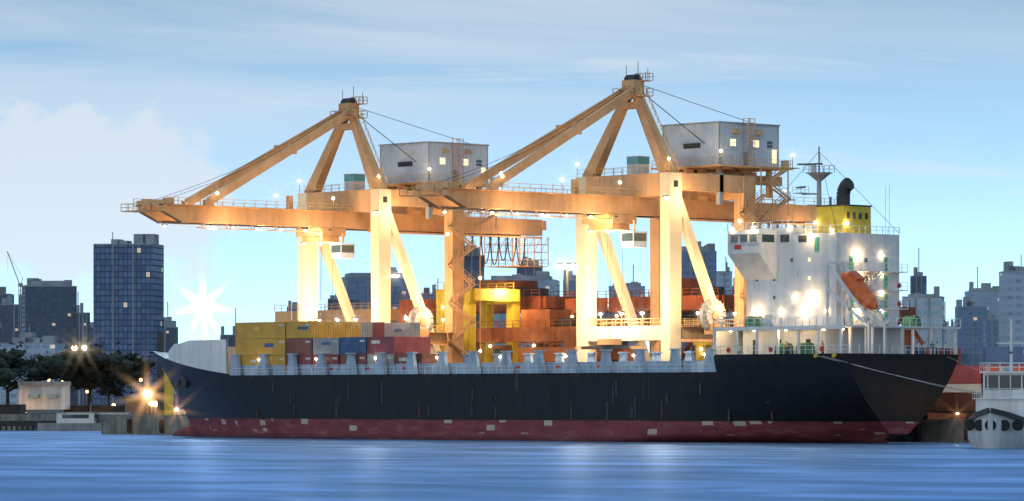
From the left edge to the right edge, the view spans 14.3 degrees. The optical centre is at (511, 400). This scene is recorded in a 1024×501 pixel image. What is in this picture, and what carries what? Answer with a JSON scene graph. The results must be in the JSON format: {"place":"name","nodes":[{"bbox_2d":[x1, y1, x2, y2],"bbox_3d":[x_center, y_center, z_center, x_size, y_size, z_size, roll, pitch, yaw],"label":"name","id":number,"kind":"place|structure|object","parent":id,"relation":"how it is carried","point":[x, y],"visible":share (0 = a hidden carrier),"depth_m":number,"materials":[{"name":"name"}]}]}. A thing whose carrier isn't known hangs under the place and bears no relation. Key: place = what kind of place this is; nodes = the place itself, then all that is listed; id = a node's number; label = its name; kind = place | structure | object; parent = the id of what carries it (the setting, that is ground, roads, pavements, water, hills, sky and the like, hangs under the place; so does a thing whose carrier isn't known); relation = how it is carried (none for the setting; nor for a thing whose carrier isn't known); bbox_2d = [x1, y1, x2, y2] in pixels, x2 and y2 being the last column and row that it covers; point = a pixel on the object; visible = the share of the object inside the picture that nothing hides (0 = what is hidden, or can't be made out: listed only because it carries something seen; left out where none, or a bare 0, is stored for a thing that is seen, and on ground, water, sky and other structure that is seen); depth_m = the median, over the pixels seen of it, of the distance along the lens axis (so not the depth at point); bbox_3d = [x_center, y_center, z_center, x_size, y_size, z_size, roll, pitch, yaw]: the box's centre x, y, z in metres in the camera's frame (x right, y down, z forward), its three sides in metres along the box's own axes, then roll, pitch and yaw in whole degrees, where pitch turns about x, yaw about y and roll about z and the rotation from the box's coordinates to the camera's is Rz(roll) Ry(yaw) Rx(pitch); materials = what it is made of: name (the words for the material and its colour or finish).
{"place":"outdoors","nodes":[
{"label":"outdoors","id":0,"kind":"place"},
{"bbox_2d":[7,251,26,336],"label":"tower crane","id":1,"kind":"object","parent":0,"point":[20,284],"visible":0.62,"depth_m":2799.89,"materials":[{"name":"grey paint"}]},
{"bbox_2d":[72,346,86,404],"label":"street lamp","id":2,"kind":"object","parent":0,"point":[83,347],"depth_m":999.76,"materials":[{"name":"grey paint"}]},
{"bbox_2d":[26,410,185,414],"bbox_3d":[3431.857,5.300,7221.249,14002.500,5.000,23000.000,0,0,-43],"label":"ground","id":3,"kind":"structure","parent":0,"point":[39,411],"depth_m":982.25,"materials":[{"name":"concrete"}]},
{"bbox_2d":[0,287,13,322],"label":"building","id":4,"kind":"structure","parent":3,"relation":"on","point":[3,294],"depth_m":3305.28,"materials":[{"name":"concrete"}]},
{"bbox_2d":[0,354,21,392],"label":"tree","id":5,"kind":"object","parent":3,"relation":"on","point":[6,373],"visible":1,"depth_m":851.30,"materials":[{"name":"green plant"}]},
{"bbox_2d":[1,295,21,341],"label":"building","id":6,"kind":"structure","parent":3,"relation":"on","point":[9,320],"depth_m":2899.72,"materials":[{"name":"concrete"}]},
{"bbox_2d":[0,324,64,403],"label":"white slab","id":7,"kind":"structure","parent":3,"relation":"on","point":[33,343],"depth_m":1500.49,"materials":[{"name":"concrete"}]},
{"bbox_2d":[0,341,80,403],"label":"tree","id":8,"kind":"object","parent":3,"relation":"on","point":[47,367],"visible":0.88,"depth_m":878.10,"materials":[{"name":"green plant"}]},
{"bbox_2d":[22,278,76,404],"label":"building","id":9,"kind":"structure","parent":3,"relation":"on","point":[48,308],"depth_m":2700.86,"materials":[{"name":"concrete"}]},
{"bbox_2d":[75,292,89,404],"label":"building","id":10,"kind":"structure","parent":3,"relation":"on","point":[82,326],"depth_m":2700.14,"materials":[{"name":"concrete"}]},
{"bbox_2d":[23,341,156,404],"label":"tree","id":11,"kind":"object","parent":3,"relation":"on","point":[94,368],"visible":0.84,"depth_m":892.60,"materials":[{"name":"green plant"}]},
{"bbox_2d":[90,322,92,404],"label":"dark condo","id":12,"kind":"structure","parent":3,"relation":"on","point":[91,332],"depth_m":3100.00,"materials":[{"name":"concrete"}]},
{"bbox_2d":[0,333,185,430],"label":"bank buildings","id":13,"kind":"structure","parent":3,"relation":"on","point":[44,395],"depth_m":865.00,"materials":[{"name":"concrete"},{"name":"glass"}]},
{"bbox_2d":[96,368,152,404],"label":"tree","id":14,"kind":"object","parent":3,"relation":"on","point":[119,390],"visible":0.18,"depth_m":927.02,"materials":[{"name":"green plant"}]},
{"bbox_2d":[98,384,156,400],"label":"tree","id":15,"kind":"object","parent":3,"relation":"on","point":[150,389],"visible":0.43,"depth_m":949.79,"materials":[{"name":"green plant"}]},
{"bbox_2d":[93,232,163,404],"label":"skyscraper","id":16,"kind":"structure","parent":3,"relation":"on","point":[128,292],"depth_m":2300.37,"materials":[{"name":"glass"}]},
{"bbox_2d":[164,302,177,352],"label":"tower","id":17,"kind":"structure","parent":3,"relation":"on","point":[170,334],"depth_m":3000.00,"materials":[{"name":"concrete"}]},
{"bbox_2d":[220,308,235,346],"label":"tower","id":18,"kind":"structure","parent":3,"relation":"on","point":[230,340],"depth_m":3300.00,"materials":[{"name":"concrete"}]},
{"bbox_2d":[287,300,298,310],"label":"building","id":19,"kind":"structure","parent":3,"relation":"on","point":[294,306],"depth_m":3400.00,"materials":[{"name":"concrete"}]},
{"bbox_2d":[121,86,548,362],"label":"gantry crane","id":20,"kind":"object","parent":3,"relation":"on","point":[319,218],"visible":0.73,"depth_m":669.06,"materials":[{"name":"metal"}]},
{"bbox_2d":[328,277,358,309],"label":"blue office","id":21,"kind":"structure","parent":3,"relation":"on","point":[336,302],"depth_m":2500.00,"materials":[{"name":"glass"}]},
{"bbox_2d":[274,303,435,353],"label":"shipping containers","id":22,"kind":"object","parent":3,"relation":"on","point":[363,314],"visible":0.18,"depth_m":731.34,"materials":[{"name":"metal"}]},
{"bbox_2d":[341,267,409,308],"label":"blue office","id":23,"kind":"structure","parent":3,"relation":"on","point":[359,285],"depth_m":2599.12,"materials":[{"name":"glass"}]},
{"bbox_2d":[422,278,444,298],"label":"building","id":24,"kind":"structure","parent":3,"relation":"on","point":[425,295],"depth_m":3003.60,"materials":[{"name":"glass"}]},
{"bbox_2d":[464,245,483,348],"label":"dark tower","id":25,"kind":"structure","parent":3,"relation":"on","point":[472,266],"depth_m":3000.51,"materials":[{"name":"glass"}]},
{"bbox_2d":[435,282,519,362],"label":"straddle carrier","id":26,"kind":"object","parent":3,"relation":"on","point":[491,298],"visible":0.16,"depth_m":686.75,"materials":[{"name":"paint"}]},
{"bbox_2d":[0,414,969,442],"bbox_3d":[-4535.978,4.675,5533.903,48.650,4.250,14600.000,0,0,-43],"label":"quay wall","id":27,"kind":"structure","parent":3,"relation":"on","point":[941,430],"depth_m":698.73,"materials":[{"name":"concrete"}]},
{"bbox_2d":[398,280,599,346],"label":"container stack","id":28,"kind":"object","parent":3,"relation":"on","point":[533,296],"visible":0.21,"depth_m":702.89,"materials":[{"name":"metal"}]},
{"bbox_2d":[48,378,957,418],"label":"bank lamps","id":29,"kind":"object","parent":3,"relation":"on","point":[147,394],"visible":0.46,"depth_m":859.88,"materials":[{"name":"grey paint"}]},
{"bbox_2d":[483,263,559,347],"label":"office","id":30,"kind":"structure","parent":3,"relation":"on","point":[544,279],"depth_m":2401.12,"materials":[{"name":"concrete"}]},
{"bbox_2d":[518,254,542,275],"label":"tower","id":31,"kind":"structure","parent":3,"relation":"on","point":[528,271],"depth_m":3200.00,"materials":[{"name":"glass"}]},
{"bbox_2d":[391,262,681,352],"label":"yard floodlight masts","id":32,"kind":"object","parent":3,"relation":"on","point":[566,264],"visible":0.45,"depth_m":759.83,"materials":[{"name":"metal"}]},
{"bbox_2d":[476,309,634,361],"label":"container stack","id":33,"kind":"object","parent":3,"relation":"on","point":[544,324],"visible":0.19,"depth_m":680.92,"materials":[{"name":"metal"}]},
{"bbox_2d":[563,270,575,296],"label":"tower","id":34,"kind":"structure","parent":3,"relation":"on","point":[571,278],"depth_m":3500.00,"materials":[{"name":"concrete"}]},
{"bbox_2d":[518,329,632,361],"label":"container stack","id":35,"kind":"object","parent":3,"relation":"on","point":[569,343],"visible":0.15,"depth_m":663.21,"materials":[{"name":"metal"}]},
{"bbox_2d":[561,283,603,346],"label":"office","id":36,"kind":"structure","parent":3,"relation":"on","point":[598,317],"depth_m":2400.00,"materials":[{"name":"concrete"}]},
{"bbox_2d":[604,292,613,317],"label":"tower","id":37,"kind":"structure","parent":3,"relation":"on","point":[608,312],"depth_m":3000.00,"materials":[{"name":"concrete"}]},
{"bbox_2d":[399,66,834,361],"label":"gantry crane","id":38,"kind":"object","parent":3,"relation":"on","point":[707,171],"visible":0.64,"depth_m":619.69,"materials":[{"name":"metal"}]},
{"bbox_2d":[609,264,644,357],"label":"tower","id":39,"kind":"structure","parent":3,"relation":"on","point":[636,286],"depth_m":3100.00,"materials":[{"name":"concrete"}]},
{"bbox_2d":[544,312,733,360],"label":"orange yard gantry","id":40,"kind":"object","parent":3,"relation":"on","point":[690,316],"visible":0.07,"depth_m":710.24,"materials":[{"name":"metal"}]},
{"bbox_2d":[564,278,734,359],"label":"container stack","id":41,"kind":"object","parent":3,"relation":"on","point":[692,300],"visible":0.27,"depth_m":676.59,"materials":[{"name":"metal"}]},
{"bbox_2d":[681,241,716,360],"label":"tower","id":42,"kind":"structure","parent":3,"relation":"on","point":[708,253],"depth_m":2200.61,"materials":[{"name":"concrete"}]},
{"bbox_2d":[692,322,728,360],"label":"yellow yard gantry","id":43,"kind":"object","parent":3,"relation":"on","point":[700,347],"visible":0.08,"depth_m":647.72,"materials":[{"name":"metal"}]},
{"bbox_2d":[716,257,731,317],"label":"tower","id":44,"kind":"structure","parent":3,"relation":"on","point":[724,279],"depth_m":2000.00,"materials":[{"name":"concrete"}]},
{"bbox_2d":[732,278,734,317],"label":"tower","id":45,"kind":"structure","parent":3,"relation":"on","point":[733,287],"depth_m":3000.00,"materials":[{"name":"concrete"}]},
{"bbox_2d":[899,300,927,347],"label":"red yard gantry","id":46,"kind":"object","parent":3,"relation":"on","point":[910,311],"visible":0.02,"depth_m":665.41,"materials":[{"name":"metal"}]},
{"bbox_2d":[910,248,926,293],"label":"tower","id":47,"kind":"structure","parent":3,"relation":"on","point":[918,280],"depth_m":3600.00,"materials":[{"name":"glass"}]},
{"bbox_2d":[902,285,944,347],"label":"building","id":48,"kind":"structure","parent":3,"relation":"on","point":[928,305],"depth_m":1499.79,"materials":[{"name":"concrete"}]},
{"bbox_2d":[942,302,956,347],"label":"building","id":49,"kind":"structure","parent":3,"relation":"on","point":[947,336],"depth_m":1500.11,"materials":[{"name":"concrete"}]},
{"bbox_2d":[922,392,982,418],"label":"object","id":50,"kind":"object","parent":3,"relation":"on","point":[955,402],"visible":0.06,"depth_m":574.55,"materials":[{"name":"metal"}]},
{"bbox_2d":[904,347,1023,418],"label":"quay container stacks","id":51,"kind":"object","parent":3,"relation":"on","point":[967,378],"visible":0.09,"depth_m":585.12,"materials":[{"name":"red metal"}]},
{"bbox_2d":[955,297,987,365],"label":"tower","id":52,"kind":"structure","parent":3,"relation":"on","point":[970,315],"depth_m":2600.00,"materials":[{"name":"concrete"}]},
{"bbox_2d":[961,352,982,365],"bbox_3d":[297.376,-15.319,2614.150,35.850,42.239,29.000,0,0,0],"label":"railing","id":53,"kind":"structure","parent":3,"relation":"on","point":[971,356],"depth_m":2600.00,"materials":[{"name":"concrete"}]},
{"bbox_2d":[964,267,998,318],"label":"tower","id":54,"kind":"structure","parent":3,"relation":"on","point":[985,294],"depth_m":3200.00,"materials":[{"name":"concrete"}]},
{"bbox_2d":[983,310,998,346],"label":"tower","id":55,"kind":"structure","parent":3,"relation":"on","point":[990,332],"depth_m":2400.00,"materials":[{"name":"concrete"}]},
{"bbox_2d":[999,255,1023,346],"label":"tower","id":56,"kind":"structure","parent":3,"relation":"on","point":[1011,291],"depth_m":1499.70,"materials":[{"name":"concrete"}]},
{"bbox_2d":[94,412,132,422],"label":"pier","id":57,"kind":"structure","parent":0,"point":[95,417],"depth_m":790.64,"materials":[{"name":"white paint"}]},
{"bbox_2d":[0,430,1023,500],"bbox_3d":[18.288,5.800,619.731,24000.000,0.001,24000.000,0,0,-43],"label":"water","id":58,"kind":"structure","parent":0,"point":[36,465],"depth_m":340.96,"materials":[{"name":"blue liquid"}]},
{"bbox_2d":[38,402,100,430],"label":"boat","id":59,"kind":"object","parent":58,"relation":"on","point":[74,421],"visible":0.85,"depth_m":788.09,"materials":[{"name":"white paint"}]},
{"bbox_2d":[153,339,957,442],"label":"ship hull","id":60,"kind":"object","parent":58,"relation":"on","point":[810,398],"visible":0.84,"depth_m":586.42,"materials":[{"name":"black metal"}]},
{"bbox_2d":[235,321,437,371],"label":"shipping containers","id":61,"kind":"object","parent":60,"relation":"on","point":[307,341],"visible":0.79,"depth_m":635.17,"materials":[{"name":"yellow metal"}]},
{"bbox_2d":[195,264,716,374],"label":"ship deck gear","id":62,"kind":"object","parent":60,"relation":"on","point":[501,363],"visible":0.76,"depth_m":608.70,"materials":[{"name":"grey metal"}]},
{"bbox_2d":[177,373,771,422],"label":"hull markings","id":63,"kind":"object","parent":60,"relation":"attached to","point":[182,382],"visible":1,"depth_m":600.08,"materials":[{"name":"paint"}]},
{"bbox_2d":[122,355,982,414],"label":"mooring lines","id":64,"kind":"object","parent":60,"relation":"attached to","point":[819,356],"visible":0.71,"depth_m":549.88,"materials":[{"name":"white fabric"}]},
{"bbox_2d":[784,341,788,353],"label":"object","id":65,"kind":"object","parent":60,"relation":"attached to","point":[786,346],"visible":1,"depth_m":558.98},
{"bbox_2d":[697,146,960,371],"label":"ship superstructure","id":66,"kind":"object","parent":60,"relation":"on","point":[830,280],"visible":1,"depth_m":564.04,"materials":[{"name":"white metal"}]},
{"bbox_2d":[922,341,926,353],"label":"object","id":67,"kind":"object","parent":60,"relation":"attached to","point":[924,346],"visible":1,"depth_m":561.02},
{"bbox_2d":[934,342,938,353],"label":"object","id":68,"kind":"object","parent":60,"relation":"attached to","point":[936,346],"visible":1,"depth_m":562.70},
{"bbox_2d":[963,319,1023,448],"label":"harbour tug","id":69,"kind":"object","parent":58,"relation":"on","point":[995,420],"visible":0.99,"depth_m":502.73,"materials":[{"name":"white paint"}]},
{"bbox_2d":[0,0,1023,350],"label":"sky","id":70,"kind":"structure","parent":0,"point":[105,105],"materials":[{"name":"blue"}]}
]}

